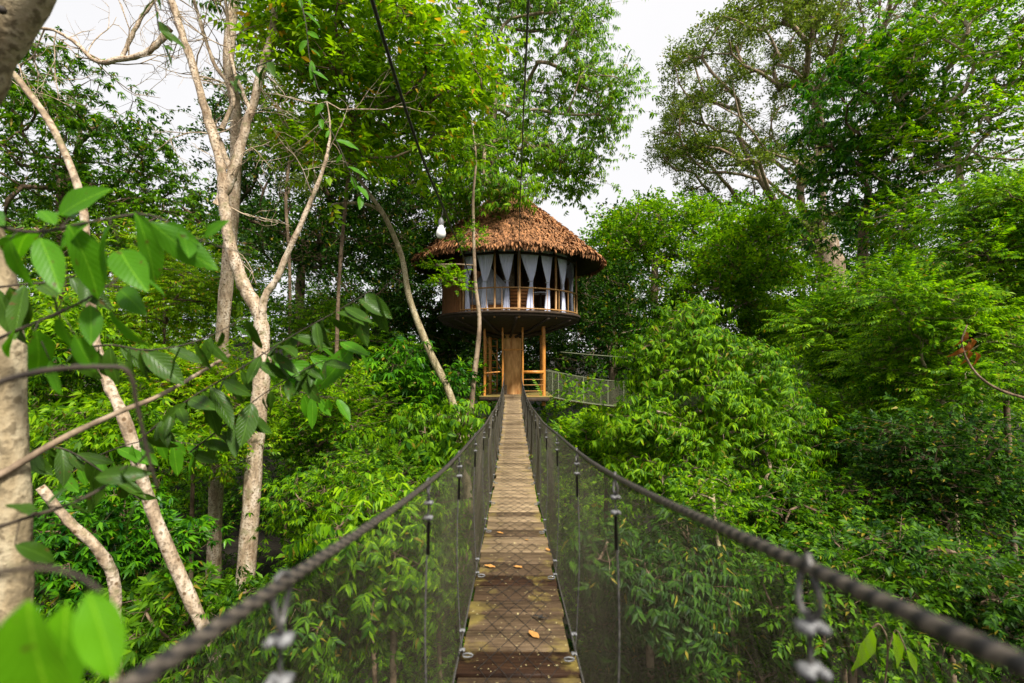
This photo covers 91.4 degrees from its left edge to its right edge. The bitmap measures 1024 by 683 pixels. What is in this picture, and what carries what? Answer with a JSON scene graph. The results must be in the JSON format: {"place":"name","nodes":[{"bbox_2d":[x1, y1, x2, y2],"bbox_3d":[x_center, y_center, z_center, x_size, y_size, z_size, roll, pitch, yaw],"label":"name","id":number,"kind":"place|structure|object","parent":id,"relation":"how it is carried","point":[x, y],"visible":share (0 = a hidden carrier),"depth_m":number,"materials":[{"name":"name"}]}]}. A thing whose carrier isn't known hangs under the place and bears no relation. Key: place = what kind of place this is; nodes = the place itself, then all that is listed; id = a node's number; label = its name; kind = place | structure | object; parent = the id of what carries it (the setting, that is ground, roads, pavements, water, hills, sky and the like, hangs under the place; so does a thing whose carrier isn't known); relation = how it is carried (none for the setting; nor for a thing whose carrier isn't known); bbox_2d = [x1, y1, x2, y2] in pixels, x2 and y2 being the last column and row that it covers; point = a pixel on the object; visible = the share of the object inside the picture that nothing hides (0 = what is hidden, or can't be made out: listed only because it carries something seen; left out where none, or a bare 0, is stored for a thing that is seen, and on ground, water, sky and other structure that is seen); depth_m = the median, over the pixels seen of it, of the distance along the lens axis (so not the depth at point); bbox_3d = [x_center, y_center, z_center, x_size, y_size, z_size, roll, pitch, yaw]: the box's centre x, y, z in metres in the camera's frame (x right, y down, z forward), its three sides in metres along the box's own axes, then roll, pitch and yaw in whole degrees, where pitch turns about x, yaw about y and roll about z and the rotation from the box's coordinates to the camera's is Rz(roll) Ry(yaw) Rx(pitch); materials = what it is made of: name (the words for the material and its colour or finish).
{"place":"outdoors","nodes":[
{"label":"outdoors","id":0,"kind":"place"},
{"bbox_2d":[0,564,125,682],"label":"leafy branch","id":1,"kind":"object","parent":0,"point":[65,643],"visible":1,"depth_m":0.41,"materials":[{"name":"green plant"}]},
{"bbox_2d":[0,0,1023,359],"label":"sky","id":2,"kind":"structure","parent":0,"point":[644,25],"materials":[{"name":"white"}]},
{"bbox_2d":[28,336,1023,682],"bbox_3d":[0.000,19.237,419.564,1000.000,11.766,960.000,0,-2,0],"label":"ground","id":3,"kind":"structure","parent":0,"point":[272,544],"depth_m":14.55,"materials":[{"name":"green plant"}]},
{"bbox_2d":[0,0,56,624],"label":"tree","id":4,"kind":"object","parent":3,"relation":"on","point":[22,22],"visible":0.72,"depth_m":1.66,"materials":[{"name":"beige plant"}]},
{"bbox_2d":[0,449,150,562],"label":"leafy branch","id":5,"kind":"object","parent":3,"relation":"on","point":[42,553],"visible":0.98,"depth_m":1.12,"materials":[{"name":"green plant"}]},
{"bbox_2d":[0,359,158,490],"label":"bare branch","id":6,"kind":"object","parent":3,"relation":"on","point":[122,366],"visible":1,"depth_m":0.82,"materials":[{"name":"brown plant"}]},
{"bbox_2d":[36,485,123,682],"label":"broken branch","id":7,"kind":"object","parent":3,"relation":"on","point":[94,545],"visible":0.76,"depth_m":4.01,"materials":[{"name":"beige plant"}]},
{"bbox_2d":[0,277,165,395],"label":"leafy branch","id":8,"kind":"object","parent":3,"relation":"on","point":[40,350],"visible":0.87,"depth_m":1.24,"materials":[{"name":"green plant"}]},
{"bbox_2d":[24,279,173,606],"bbox_3d":[-7.801,2.495,8.658,3.839,6.948,3.704,1,-3,-20],"label":"shrub","id":9,"kind":"object","parent":3,"relation":"on","point":[40,388],"visible":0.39,"depth_m":8.14,"materials":[{"name":"green plant"}]},
{"bbox_2d":[0,354,230,478],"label":"fallen stick","id":10,"kind":"object","parent":3,"relation":"on","point":[14,466],"visible":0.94,"depth_m":1.77,"materials":[{"name":"wood"}]},
{"bbox_2d":[0,274,113,343],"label":"leafy branch","id":11,"kind":"object","parent":10,"relation":"on","point":[16,311],"visible":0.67,"depth_m":1.50,"materials":[{"name":"green plant"}]},
{"bbox_2d":[30,447,156,535],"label":"leafy branch","id":12,"kind":"object","parent":10,"relation":"on","point":[63,462],"visible":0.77,"depth_m":1.98,"materials":[{"name":"green plant"}]},
{"bbox_2d":[65,318,262,385],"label":"leafy branch","id":13,"kind":"object","parent":10,"relation":"on","point":[163,365],"visible":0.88,"depth_m":1.91,"materials":[{"name":"green plant"}]},
{"bbox_2d":[13,47,231,682],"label":"thin tree","id":14,"kind":"object","parent":3,"relation":"on","point":[178,573],"visible":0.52,"depth_m":4.11,"materials":[{"name":"beige plant"}]},
{"bbox_2d":[0,186,249,298],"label":"leafy branch","id":15,"kind":"object","parent":3,"relation":"on","point":[140,269],"visible":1,"depth_m":1.18,"materials":[{"name":"green plant"}]},
{"bbox_2d":[58,441,203,492],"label":"leafy branch","id":16,"kind":"object","parent":3,"relation":"on","point":[133,454],"visible":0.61,"depth_m":2.57,"materials":[{"name":"green plant"}]},
{"bbox_2d":[33,477,234,674],"bbox_3d":[-4.553,4.289,5.551,2.063,5.518,2.174,-1,-3,23],"label":"shrub","id":17,"kind":"object","parent":3,"relation":"on","point":[55,536],"visible":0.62,"depth_m":5.42,"materials":[{"name":"green plant"}]},
{"bbox_2d":[0,25,272,440],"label":"leafy tree","id":18,"kind":"object","parent":3,"relation":"on","point":[57,180],"visible":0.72,"depth_m":13.01,"materials":[{"name":"green plant"}]},
{"bbox_2d":[28,388,247,516],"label":"shrub","id":19,"kind":"object","parent":3,"relation":"on","point":[105,436],"visible":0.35,"depth_m":6.82,"materials":[{"name":"green plant"}]},
{"bbox_2d":[38,217,276,574],"bbox_3d":[-8.034,1.383,11.609,4.810,8.712,4.136,1,-3,-26],"label":"shrub","id":20,"kind":"object","parent":3,"relation":"on","point":[163,309],"visible":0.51,"depth_m":11.49,"materials":[{"name":"green plant"}]},
{"bbox_2d":[140,0,184,69],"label":"leafy branch","id":21,"kind":"object","parent":3,"relation":"on","point":[163,29],"visible":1,"depth_m":2.69,"materials":[{"name":"green plant"}]},
{"bbox_2d":[81,560,256,682],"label":"shrub","id":22,"kind":"object","parent":3,"relation":"on","point":[150,613],"visible":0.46,"depth_m":4.44,"materials":[{"name":"green plant"}]},
{"bbox_2d":[68,329,302,681],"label":"shrub","id":23,"kind":"object","parent":3,"relation":"on","point":[191,388],"visible":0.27,"depth_m":8.28,"materials":[{"name":"green plant"}]},
{"bbox_2d":[12,0,439,590],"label":"pale tree","id":24,"kind":"object","parent":3,"relation":"on","point":[256,304],"visible":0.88,"depth_m":8.07,"materials":[{"name":"beige plant"}]},
{"bbox_2d":[189,0,266,673],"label":"pale tree","id":25,"kind":"object","parent":3,"relation":"on","point":[216,488],"visible":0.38,"depth_m":9.32,"materials":[{"name":"brown plant"}]},
{"bbox_2d":[228,59,281,93],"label":"leafy branch","id":26,"kind":"object","parent":3,"relation":"on","point":[271,69],"visible":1,"depth_m":3.07,"materials":[{"name":"green plant"}]},
{"bbox_2d":[139,290,391,452],"bbox_3d":[-1.097,0.117,2.279,1.071,0.744,0.233,1,-2,-13],"label":"leafy branch","id":27,"kind":"object","parent":3,"relation":"on","point":[215,405],"visible":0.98,"depth_m":2.27,"materials":[{"name":"green plant"}]},
{"bbox_2d":[189,359,351,473],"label":"leafy branch","id":28,"kind":"object","parent":3,"relation":"on","point":[248,423],"visible":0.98,"depth_m":2.30,"materials":[{"name":"green plant"}]},
{"bbox_2d":[217,44,357,542],"bbox_3d":[-5.927,-0.872,13.389,3.539,13.733,3.813,-1,-3,32],"label":"leafy tree","id":29,"kind":"object","parent":3,"relation":"on","point":[288,172],"visible":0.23,"depth_m":13.92,"materials":[{"name":"green plant"}]},
{"bbox_2d":[169,564,406,682],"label":"shrub","id":30,"kind":"object","parent":3,"relation":"on","point":[260,583],"visible":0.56,"depth_m":4.08,"materials":[{"name":"green plant"}]},
{"bbox_2d":[296,0,327,115],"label":"leafy branch","id":31,"kind":"object","parent":3,"relation":"on","point":[312,72],"visible":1,"depth_m":3.28,"materials":[{"name":"green plant"}]},
{"bbox_2d":[261,340,368,397],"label":"leafy branch","id":32,"kind":"object","parent":3,"relation":"on","point":[345,353],"visible":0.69,"depth_m":2.58,"materials":[{"name":"green plant"}]},
{"bbox_2d":[164,58,483,474],"bbox_3d":[-6.333,-1.130,18.479,10.848,18.559,9.280,0,-2,0],"label":"leafy tree","id":33,"kind":"object","parent":3,"relation":"on","point":[302,256],"visible":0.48,"depth_m":17.41,"materials":[{"name":"green plant"}]},
{"bbox_2d":[237,275,422,474],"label":"shrub","id":34,"kind":"object","parent":3,"relation":"on","point":[300,322],"visible":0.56,"depth_m":11.42,"materials":[{"name":"green plant"}]},
{"bbox_2d":[240,352,421,603],"bbox_3d":[-3.534,3.647,9.465,3.722,6.845,3.548,0,-2,0],"label":"shrub","id":35,"kind":"object","parent":3,"relation":"on","point":[302,427],"visible":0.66,"depth_m":9.08,"materials":[{"name":"green plant"}]},
{"bbox_2d":[244,448,432,674],"bbox_3d":[-2.349,4.187,6.691,2.246,5.346,2.224,2,-3,-40],"label":"shrub","id":36,"kind":"object","parent":3,"relation":"on","point":[305,502],"visible":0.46,"depth_m":6.48,"materials":[{"name":"green plant"}]},
{"bbox_2d":[318,113,368,209],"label":"leafy branch","id":37,"kind":"object","parent":3,"relation":"on","point":[360,200],"visible":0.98,"depth_m":3.45,"materials":[{"name":"green plant"}]},
{"bbox_2d":[199,0,539,558],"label":"leafy tree","id":38,"kind":"object","parent":3,"relation":"on","point":[423,19],"visible":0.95,"depth_m":9.16,"materials":[{"name":"green plant"}]},
{"bbox_2d":[289,429,454,682],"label":"shrub","id":39,"kind":"object","parent":3,"relation":"on","point":[386,465],"visible":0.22,"depth_m":7.68,"materials":[{"name":"green plant"}]},
{"bbox_2d":[275,51,479,575],"bbox_3d":[-2.684,0.339,11.114,4.420,13.369,3.808,0,-2,0],"label":"leaning tree","id":40,"kind":"object","parent":3,"relation":"on","point":[436,365],"visible":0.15,"depth_m":10.98,"materials":[{"name":"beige plant"}]},
{"bbox_2d":[282,461,476,682],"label":"shrub","id":41,"kind":"object","parent":3,"relation":"on","point":[356,514],"visible":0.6,"depth_m":4.22,"materials":[{"name":"green plant"}]},
{"bbox_2d":[300,335,481,647],"bbox_3d":[-2.692,3.512,11.414,3.714,7.382,3.461,-1,-3,21],"label":"shrub","id":42,"kind":"object","parent":3,"relation":"on","point":[426,384],"visible":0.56,"depth_m":10.94,"materials":[{"name":"green plant"}]},
{"bbox_2d":[360,396,489,682],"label":"shrub","id":43,"kind":"object","parent":3,"relation":"on","point":[435,439],"visible":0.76,"depth_m":7.91,"materials":[{"name":"green plant"}]},
{"bbox_2d":[267,177,601,408],"bbox_3d":[-3.213,0.299,24.883,15.808,17.022,9.840,0,-2,0],"label":"leafy tree","id":44,"kind":"object","parent":3,"relation":"on","point":[404,322],"visible":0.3,"depth_m":23.48,"materials":[{"name":"green plant"}]},
{"bbox_2d":[414,120,512,636],"bbox_3d":[-1.108,0.915,11.836,2.354,12.699,1.795,0,-2,0],"label":"slender tree","id":45,"kind":"object","parent":3,"relation":"on","point":[448,276],"visible":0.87,"depth_m":11.94,"materials":[{"name":"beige plant"}]},
{"bbox_2d":[370,0,481,313],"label":"overhead cable","id":46,"kind":"object","parent":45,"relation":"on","point":[377,18],"visible":0.93,"depth_m":3.06,"materials":[{"name":"black metal"}]},
{"bbox_2d":[436,210,445,238],"bbox_3d":[-0.606,-1.045,4.369,0.086,0.307,0.136,-1,-3,25],"label":"light bulb","id":47,"kind":"object","parent":46,"relation":"hanging from","point":[440,232],"visible":1,"depth_m":4.32,"materials":[{"name":"white glass"}]},
{"bbox_2d":[0,113,1023,435],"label":"forest","id":48,"kind":"object","parent":3,"relation":"on","point":[266,261],"visible":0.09,"depth_m":40.55,"materials":[{"name":"green plant"}]},
{"bbox_2d":[6,235,1023,682],"bbox_3d":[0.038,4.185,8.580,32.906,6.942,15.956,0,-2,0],"label":"undergrowth","id":49,"kind":"object","parent":3,"relation":"on","point":[234,500],"visible":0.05,"depth_m":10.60,"materials":[{"name":"green plant"}]},
{"bbox_2d":[300,391,350,428],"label":"leafy branch","id":50,"kind":"object","parent":49,"relation":"on","point":[309,409],"visible":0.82,"depth_m":2.99,"materials":[{"name":"green plant"}]},
{"bbox_2d":[405,0,660,408],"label":"host tree","id":51,"kind":"object","parent":3,"relation":"on","point":[496,183],"visible":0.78,"depth_m":20.77,"materials":[{"name":"green plant"}]},
{"bbox_2d":[410,193,607,338],"bbox_3d":[-0.136,-3.216,20.660,8.082,6.199,8.024,0,-2,0],"label":"treehouse","id":52,"kind":"object","parent":51,"relation":"attached to","point":[541,229],"visible":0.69,"depth_m":18.54,"materials":[{"name":"brown wood"}]},
{"bbox_2d":[464,251,472,310],"bbox_3d":[-1.641,-2.227,18.498,0.606,2.252,0.136,-2,-3,36],"label":"curtain","id":53,"kind":"object","parent":52,"relation":"hanging from","point":[469,260],"visible":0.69,"depth_m":18.47,"materials":[{"name":"white fabric"}]},
{"bbox_2d":[476,249,493,309],"bbox_3d":[-1.009,-2.241,18.170,0.754,2.252,0.150,-1,-2,20],"label":"curtain","id":54,"kind":"object","parent":52,"relation":"hanging from","point":[485,263],"visible":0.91,"depth_m":18.15,"materials":[{"name":"white fabric"}]},
{"bbox_2d":[467,268,510,310],"bbox_3d":[-0.870,-1.970,19.382,1.700,1.850,1.330,0,-2,0],"label":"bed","id":55,"kind":"object","parent":52,"relation":"on","point":[500,292],"visible":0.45,"depth_m":18.82,"materials":[{"name":"white fabric"}]},
{"bbox_2d":[498,248,514,309],"bbox_3d":[-0.193,-2.247,18.008,0.622,2.251,0.138,0,-2,0],"label":"curtain","id":56,"kind":"object","parent":52,"relation":"hanging from","point":[506,260],"visible":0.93,"depth_m":18.03,"materials":[{"name":"white fabric"}]},
{"bbox_2d":[509,288,529,309],"bbox_3d":[0.300,-1.540,18.819,0.800,0.965,0.400,0,-2,0],"label":"cabinet","id":57,"kind":"object","parent":52,"relation":"on","point":[513,296],"visible":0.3,"depth_m":18.64,"materials":[{"name":"orange wood"}]},
{"bbox_2d":[518,0,529,290],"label":"overhead cable","id":58,"kind":"object","parent":52,"relation":"attached to","point":[527,26],"visible":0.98,"depth_m":7.25,"materials":[{"name":"metal"}]},
{"bbox_2d":[521,249,539,309],"bbox_3d":[0.659,-2.243,18.127,0.787,2.252,0.137,1,-2,-17],"label":"curtain","id":59,"kind":"object","parent":52,"relation":"hanging from","point":[530,263],"visible":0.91,"depth_m":18.13,"materials":[{"name":"white fabric"}]},
{"bbox_2d":[534,292,545,310],"bbox_3d":[1.080,-1.441,18.975,0.660,0.820,0.660,0,-2,0],"label":"table","id":60,"kind":"object","parent":52,"relation":"on","point":[540,299],"visible":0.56,"depth_m":18.95,"materials":[{"name":"wood"}]},
{"bbox_2d":[540,250,552,310],"bbox_3d":[1.306,-2.230,18.433,0.590,2.252,0.136,2,-3,-33],"label":"curtain","id":61,"kind":"object","parent":52,"relation":"hanging from","point":[547,262],"visible":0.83,"depth_m":18.42,"materials":[{"name":"white fabric"}]},
{"bbox_2d":[557,253,566,311],"bbox_3d":[1.923,-2.207,18.999,0.137,2.252,0.795,-2,-3,38],"label":"curtain","id":62,"kind":"object","parent":52,"relation":"hanging from","point":[562,263],"visible":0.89,"depth_m":18.96,"materials":[{"name":"white fabric"}]},
{"bbox_2d":[567,263,573,313],"bbox_3d":[2.462,-2.132,20.810,0.158,2.252,1.120,0,-2,-5],"label":"curtain","id":63,"kind":"object","parent":52,"relation":"hanging from","point":[571,294],"visible":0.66,"depth_m":20.80,"materials":[{"name":"white fabric"}]},
{"bbox_2d":[479,326,552,405],"bbox_3d":[0.150,0.870,20.493,2.800,3.275,3.383,0,-2,0],"label":"landing","id":64,"kind":"object","parent":51,"relation":"attached to","point":[490,396],"visible":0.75,"depth_m":19.15,"materials":[{"name":"brown wood"}]},
{"bbox_2d":[486,337,497,392],"bbox_3d":[-0.839,0.710,20.868,0.490,3.124,0.160,0,-2,0],"label":"ladder","id":65,"kind":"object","parent":64,"relation":"on","point":[496,389],"depth_m":20.80,"materials":[{"name":"brown wood"}]},
{"bbox_2d":[114,373,1023,682],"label":"suspension bridge","id":66,"kind":"structure","parent":64,"relation":"attached to","point":[502,609],"depth_m":1.95,"materials":[{"name":"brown wood"}]},
{"bbox_2d":[529,630,538,637],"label":"fallen leaf","id":67,"kind":"object","parent":66,"relation":"on","point":[533,633],"visible":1,"depth_m":2.88,"materials":[{"name":"orange plant"}]},
{"bbox_2d":[546,358,804,407],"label":"suspension bridge","id":68,"kind":"structure","parent":64,"relation":"attached to","point":[598,404],"depth_m":19.98,"materials":[{"name":"metal"}]},
{"bbox_2d":[531,404,677,670],"bbox_3d":[1.584,4.119,8.122,2.498,6.272,1.928,-1,-3,32],"label":"shrub","id":69,"kind":"object","parent":3,"relation":"on","point":[580,436],"visible":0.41,"depth_m":8.18,"materials":[{"name":"green plant"}]},
{"bbox_2d":[527,241,736,410],"bbox_3d":[6.388,1.535,24.840,11.485,12.600,8.588,0,-2,0],"label":"leafy tree","id":70,"kind":"object","parent":3,"relation":"on","point":[602,323],"visible":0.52,"depth_m":23.34,"materials":[{"name":"green plant"}]},
{"bbox_2d":[561,588,746,682],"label":"shrub","id":71,"kind":"object","parent":3,"relation":"on","point":[640,671],"visible":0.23,"depth_m":4.43,"materials":[{"name":"green plant"}]},
{"bbox_2d":[577,184,738,322],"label":"leafy tree","id":72,"kind":"object","parent":3,"relation":"on","point":[627,234],"visible":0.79,"depth_m":25.66,"materials":[{"name":"green plant"}]},
{"bbox_2d":[561,501,765,681],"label":"shrub","id":73,"kind":"object","parent":3,"relation":"on","point":[686,590],"visible":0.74,"depth_m":3.96,"materials":[{"name":"green plant"}]},
{"bbox_2d":[653,463,768,682],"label":"young tree","id":74,"kind":"object","parent":3,"relation":"on","point":[728,506],"visible":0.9,"depth_m":4.93,"materials":[{"name":"green plant"}]},
{"bbox_2d":[580,292,854,581],"bbox_3d":[2.774,3.296,6.777,3.666,8.084,2.480,0,-2,0],"label":"leafy tree","id":75,"kind":"object","parent":3,"relation":"on","point":[727,391],"visible":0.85,"depth_m":6.66,"materials":[{"name":"green plant"}]},
{"bbox_2d":[648,182,856,424],"bbox_3d":[10.995,0.029,22.670,8.640,14.335,7.319,0,-2,0],"label":"leafy tree","id":76,"kind":"object","parent":3,"relation":"on","point":[768,267],"visible":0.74,"depth_m":21.34,"materials":[{"name":"green plant"}]},
{"bbox_2d":[664,532,841,682],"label":"shrub","id":77,"kind":"object","parent":3,"relation":"on","point":[824,662],"visible":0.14,"depth_m":4.88,"materials":[{"name":"green plant"}]},
{"bbox_2d":[640,0,941,360],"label":"emergent tree","id":78,"kind":"object","parent":3,"relation":"on","point":[806,21],"visible":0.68,"depth_m":28.97,"materials":[{"name":"green plant"}]},
{"bbox_2d":[696,460,939,682],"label":"shrub","id":79,"kind":"object","parent":3,"relation":"on","point":[824,510],"visible":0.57,"depth_m":5.90,"materials":[{"name":"green plant"}]},
{"bbox_2d":[756,379,944,682],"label":"shrub","id":80,"kind":"object","parent":3,"relation":"on","point":[836,411],"visible":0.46,"depth_m":7.95,"materials":[{"name":"green plant"}]},
{"bbox_2d":[721,506,993,682],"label":"shrub","id":81,"kind":"object","parent":3,"relation":"on","point":[837,551],"visible":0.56,"depth_m":4.28,"materials":[{"name":"green plant"}]},
{"bbox_2d":[767,0,996,424],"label":"leafy tree","id":82,"kind":"object","parent":3,"relation":"on","point":[840,155],"visible":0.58,"depth_m":16.58,"materials":[{"name":"green plant"}]},
{"bbox_2d":[851,623,917,682],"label":"broad leaf plant","id":83,"kind":"object","parent":3,"relation":"on","point":[872,640],"visible":0.91,"depth_m":3.12,"materials":[{"name":"green plant"}]},
{"bbox_2d":[754,230,1023,478],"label":"leafy tree","id":84,"kind":"object","parent":3,"relation":"on","point":[816,316],"visible":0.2,"depth_m":10.24,"materials":[{"name":"green plant"}]},
{"bbox_2d":[810,392,1023,682],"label":"leafy tree","id":85,"kind":"object","parent":3,"relation":"on","point":[947,470],"visible":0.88,"depth_m":5.75,"materials":[{"name":"green plant"}]},
{"bbox_2d":[813,251,1023,682],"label":"leafy tree","id":86,"kind":"object","parent":3,"relation":"on","point":[953,313],"visible":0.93,"depth_m":7.13,"materials":[{"name":"green plant"}]},
{"bbox_2d":[818,0,1023,454],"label":"leafy tree","id":87,"kind":"object","parent":3,"relation":"on","point":[1009,57],"visible":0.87,"depth_m":13.65,"materials":[{"name":"green plant"}]},
{"bbox_2d":[835,515,1023,682],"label":"shrub","id":88,"kind":"object","parent":3,"relation":"on","point":[1002,591],"visible":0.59,"depth_m":4.20,"materials":[{"name":"green plant"}]},
{"bbox_2d":[896,161,1023,605],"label":"leafy tree","id":89,"kind":"object","parent":3,"relation":"on","point":[1003,242],"visible":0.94,"depth_m":7.66,"materials":[{"name":"green plant"}]},
{"bbox_2d":[947,325,1023,398],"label":"leafy branch","id":90,"kind":"object","parent":3,"relation":"on","point":[969,346],"visible":1,"depth_m":5.20,"materials":[{"name":"brown plant"}]},
{"bbox_2d":[560,351,823,357],"bbox_3d":[8.826,0.576,22.297,13.871,0.375,0.440,1,-2,-12],"label":"overhead cable","id":91,"kind":"object","parent":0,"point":[606,355],"visible":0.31,"depth_m":20.98,"materials":[{"name":"metal"}]}
]}

